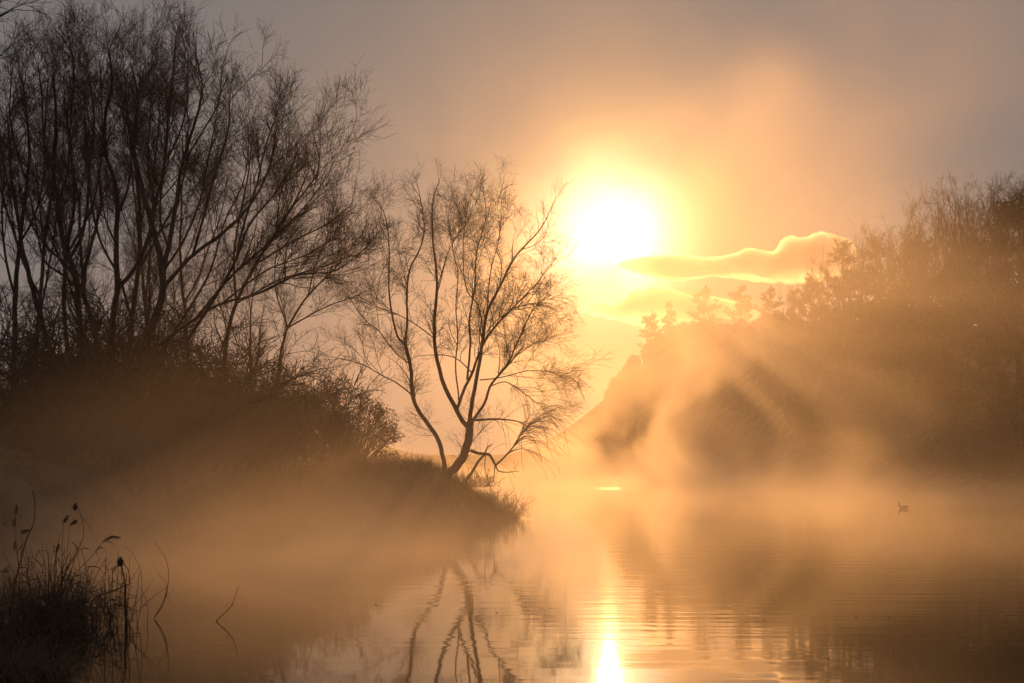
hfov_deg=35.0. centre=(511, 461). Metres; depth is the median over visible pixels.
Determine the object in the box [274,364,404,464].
evergreen bush
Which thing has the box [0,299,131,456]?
shrub
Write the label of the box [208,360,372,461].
thicket
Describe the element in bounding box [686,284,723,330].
pine tree
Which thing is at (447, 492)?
grass tuft
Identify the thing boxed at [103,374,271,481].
thicket
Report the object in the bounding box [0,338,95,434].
thicket
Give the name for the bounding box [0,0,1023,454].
sky
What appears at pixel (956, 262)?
bare tree
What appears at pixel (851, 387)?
pine tree
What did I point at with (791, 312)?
pine tree
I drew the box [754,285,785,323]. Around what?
pine tree
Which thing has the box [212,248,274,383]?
bare tree
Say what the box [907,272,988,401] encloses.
pine tree
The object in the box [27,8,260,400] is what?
bare tree
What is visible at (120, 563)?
reed
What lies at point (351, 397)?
thicket
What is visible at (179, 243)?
bare tree
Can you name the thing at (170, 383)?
thicket
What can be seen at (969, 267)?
bare tree
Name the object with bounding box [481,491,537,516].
grass tuft
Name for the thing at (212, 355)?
thicket
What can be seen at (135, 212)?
bare tree
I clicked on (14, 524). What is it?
reed
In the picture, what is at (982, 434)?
woodland
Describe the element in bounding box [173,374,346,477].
thicket
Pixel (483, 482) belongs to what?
grass tuft
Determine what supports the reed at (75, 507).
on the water
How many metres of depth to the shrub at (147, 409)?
40.34 m
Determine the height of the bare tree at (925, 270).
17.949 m
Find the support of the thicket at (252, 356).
on the ground at (676, 410)
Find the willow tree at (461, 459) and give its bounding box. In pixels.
[305,152,617,499]
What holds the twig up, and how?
in the water
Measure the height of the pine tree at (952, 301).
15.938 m
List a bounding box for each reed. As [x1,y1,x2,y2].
[3,505,28,628]
[6,491,34,629]
[57,535,120,621]
[60,503,90,608]
[77,556,129,627]
[122,548,153,624]
[154,543,168,617]
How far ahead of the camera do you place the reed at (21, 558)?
19.20 m
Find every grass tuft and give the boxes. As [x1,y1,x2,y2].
[326,450,401,481]
[382,451,438,465]
[409,466,477,501]
[447,465,504,487]
[460,482,524,505]
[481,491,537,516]
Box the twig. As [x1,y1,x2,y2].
[216,588,237,620]
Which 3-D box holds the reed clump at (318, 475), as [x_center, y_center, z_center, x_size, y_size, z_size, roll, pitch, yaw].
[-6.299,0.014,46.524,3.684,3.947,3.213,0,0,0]
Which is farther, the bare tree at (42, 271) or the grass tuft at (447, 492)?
the bare tree at (42, 271)
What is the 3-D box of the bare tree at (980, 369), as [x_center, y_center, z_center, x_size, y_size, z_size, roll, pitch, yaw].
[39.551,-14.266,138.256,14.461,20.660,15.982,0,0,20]
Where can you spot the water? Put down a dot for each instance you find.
(589, 578)
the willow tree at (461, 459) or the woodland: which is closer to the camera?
the willow tree at (461, 459)
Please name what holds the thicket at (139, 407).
on the ground at (676, 410)
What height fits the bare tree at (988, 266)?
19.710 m
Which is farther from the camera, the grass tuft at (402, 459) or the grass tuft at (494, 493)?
the grass tuft at (402, 459)
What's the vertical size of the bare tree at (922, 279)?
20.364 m
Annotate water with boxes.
[0,471,1023,682]
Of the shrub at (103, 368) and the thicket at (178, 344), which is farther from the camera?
the thicket at (178, 344)
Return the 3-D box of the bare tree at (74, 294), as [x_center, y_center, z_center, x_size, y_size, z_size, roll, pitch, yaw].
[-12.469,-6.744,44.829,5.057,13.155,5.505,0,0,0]
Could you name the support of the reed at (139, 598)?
in the water
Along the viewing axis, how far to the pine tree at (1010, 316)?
121.39 m
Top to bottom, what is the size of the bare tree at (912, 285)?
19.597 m
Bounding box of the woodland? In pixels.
[603,311,1023,485]
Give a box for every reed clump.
[0,515,164,635]
[0,566,44,625]
[0,615,103,682]
[83,556,139,630]
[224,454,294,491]
[258,393,354,512]
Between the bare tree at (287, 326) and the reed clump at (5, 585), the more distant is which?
the bare tree at (287, 326)
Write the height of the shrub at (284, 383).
4.580 m
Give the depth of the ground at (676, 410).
148.88 m
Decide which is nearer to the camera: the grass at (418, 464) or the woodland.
the grass at (418, 464)
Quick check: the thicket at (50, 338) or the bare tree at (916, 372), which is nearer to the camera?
the thicket at (50, 338)
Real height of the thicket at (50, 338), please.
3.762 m
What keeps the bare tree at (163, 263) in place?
on the ground at (676, 410)
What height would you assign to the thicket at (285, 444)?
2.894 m
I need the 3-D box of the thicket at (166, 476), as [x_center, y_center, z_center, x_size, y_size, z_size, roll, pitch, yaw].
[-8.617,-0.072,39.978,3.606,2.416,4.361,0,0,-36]
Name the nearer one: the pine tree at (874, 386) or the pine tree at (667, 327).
the pine tree at (874, 386)
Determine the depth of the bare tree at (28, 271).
53.51 m
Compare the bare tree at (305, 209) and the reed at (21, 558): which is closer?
the reed at (21, 558)
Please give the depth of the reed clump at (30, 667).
15.05 m
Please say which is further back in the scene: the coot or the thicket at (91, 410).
the coot
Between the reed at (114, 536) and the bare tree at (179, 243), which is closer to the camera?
the reed at (114, 536)
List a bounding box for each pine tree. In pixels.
[637,310,664,356]
[658,300,677,335]
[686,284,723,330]
[724,284,756,322]
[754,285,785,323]
[775,295,808,346]
[778,269,833,366]
[800,237,868,396]
[822,270,890,394]
[833,232,911,391]
[855,279,924,407]
[861,232,963,401]
[894,236,989,388]
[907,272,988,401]
[926,236,1017,390]
[936,186,1023,406]
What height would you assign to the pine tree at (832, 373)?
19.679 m
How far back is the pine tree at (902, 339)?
152.33 m
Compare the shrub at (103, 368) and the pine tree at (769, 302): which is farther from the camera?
the pine tree at (769, 302)
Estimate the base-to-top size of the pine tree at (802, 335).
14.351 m
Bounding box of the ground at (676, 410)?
[0,320,1023,570]
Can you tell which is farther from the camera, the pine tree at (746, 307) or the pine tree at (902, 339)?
the pine tree at (746, 307)
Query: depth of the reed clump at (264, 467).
44.71 m
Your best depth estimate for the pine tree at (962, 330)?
131.08 m
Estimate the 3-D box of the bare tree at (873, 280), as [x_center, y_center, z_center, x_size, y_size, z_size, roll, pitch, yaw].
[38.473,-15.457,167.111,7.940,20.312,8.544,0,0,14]
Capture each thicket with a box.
[0,259,145,388]
[0,292,139,412]
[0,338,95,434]
[0,351,201,460]
[1,268,248,389]
[2,274,250,415]
[2,301,197,415]
[15,357,216,469]
[40,292,295,422]
[56,331,304,453]
[84,299,354,436]
[98,411,239,507]
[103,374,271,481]
[126,349,307,466]
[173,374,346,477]
[188,327,395,458]
[197,385,329,466]
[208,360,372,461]
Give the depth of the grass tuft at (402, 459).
61.80 m
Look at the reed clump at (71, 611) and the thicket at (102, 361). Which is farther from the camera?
the thicket at (102, 361)
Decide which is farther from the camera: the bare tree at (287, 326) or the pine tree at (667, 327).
the pine tree at (667, 327)
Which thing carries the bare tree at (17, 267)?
on the ground at (676, 410)
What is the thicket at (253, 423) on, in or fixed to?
on the ground at (676, 410)
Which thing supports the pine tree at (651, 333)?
on the ground at (676, 410)
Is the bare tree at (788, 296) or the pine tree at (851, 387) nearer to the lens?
the pine tree at (851, 387)
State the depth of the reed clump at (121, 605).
19.61 m
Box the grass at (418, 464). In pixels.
[0,402,522,555]
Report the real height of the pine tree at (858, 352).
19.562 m
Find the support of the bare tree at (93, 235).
on the ground at (676, 410)
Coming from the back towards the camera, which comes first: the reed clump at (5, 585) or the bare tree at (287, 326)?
the bare tree at (287, 326)
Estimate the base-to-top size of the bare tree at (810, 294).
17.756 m
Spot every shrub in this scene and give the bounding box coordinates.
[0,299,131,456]
[50,279,175,462]
[100,314,229,479]
[188,314,368,474]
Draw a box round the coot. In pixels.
[897,503,908,508]
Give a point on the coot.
(903, 507)
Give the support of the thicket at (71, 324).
on the ground at (676, 410)
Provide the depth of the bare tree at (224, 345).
58.09 m
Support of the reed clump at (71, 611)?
in the water
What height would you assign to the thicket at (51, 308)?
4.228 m
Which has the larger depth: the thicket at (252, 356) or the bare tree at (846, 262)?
the bare tree at (846, 262)
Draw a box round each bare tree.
[0,0,61,109]
[0,0,147,412]
[0,4,96,390]
[0,23,157,378]
[0,78,143,349]
[0,83,83,386]
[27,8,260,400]
[32,0,239,443]
[64,0,367,460]
[82,102,198,328]
[111,139,245,397]
[114,57,445,452]
[180,71,390,396]
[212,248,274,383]
[241,167,392,399]
[777,277,803,325]
[801,251,845,367]
[813,223,901,346]
[849,211,914,364]
[868,227,950,380]
[870,201,990,392]
[886,180,988,392]
[888,221,949,375]
[901,172,1023,377]
[919,168,1023,382]
[933,170,1023,347]
[966,169,1023,382]
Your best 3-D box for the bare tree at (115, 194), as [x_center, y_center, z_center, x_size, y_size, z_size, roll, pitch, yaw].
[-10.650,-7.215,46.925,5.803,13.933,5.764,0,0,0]
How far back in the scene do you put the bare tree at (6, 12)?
39.11 m
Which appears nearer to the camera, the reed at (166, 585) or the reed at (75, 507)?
the reed at (75, 507)
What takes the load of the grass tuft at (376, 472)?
on the ground at (676, 410)

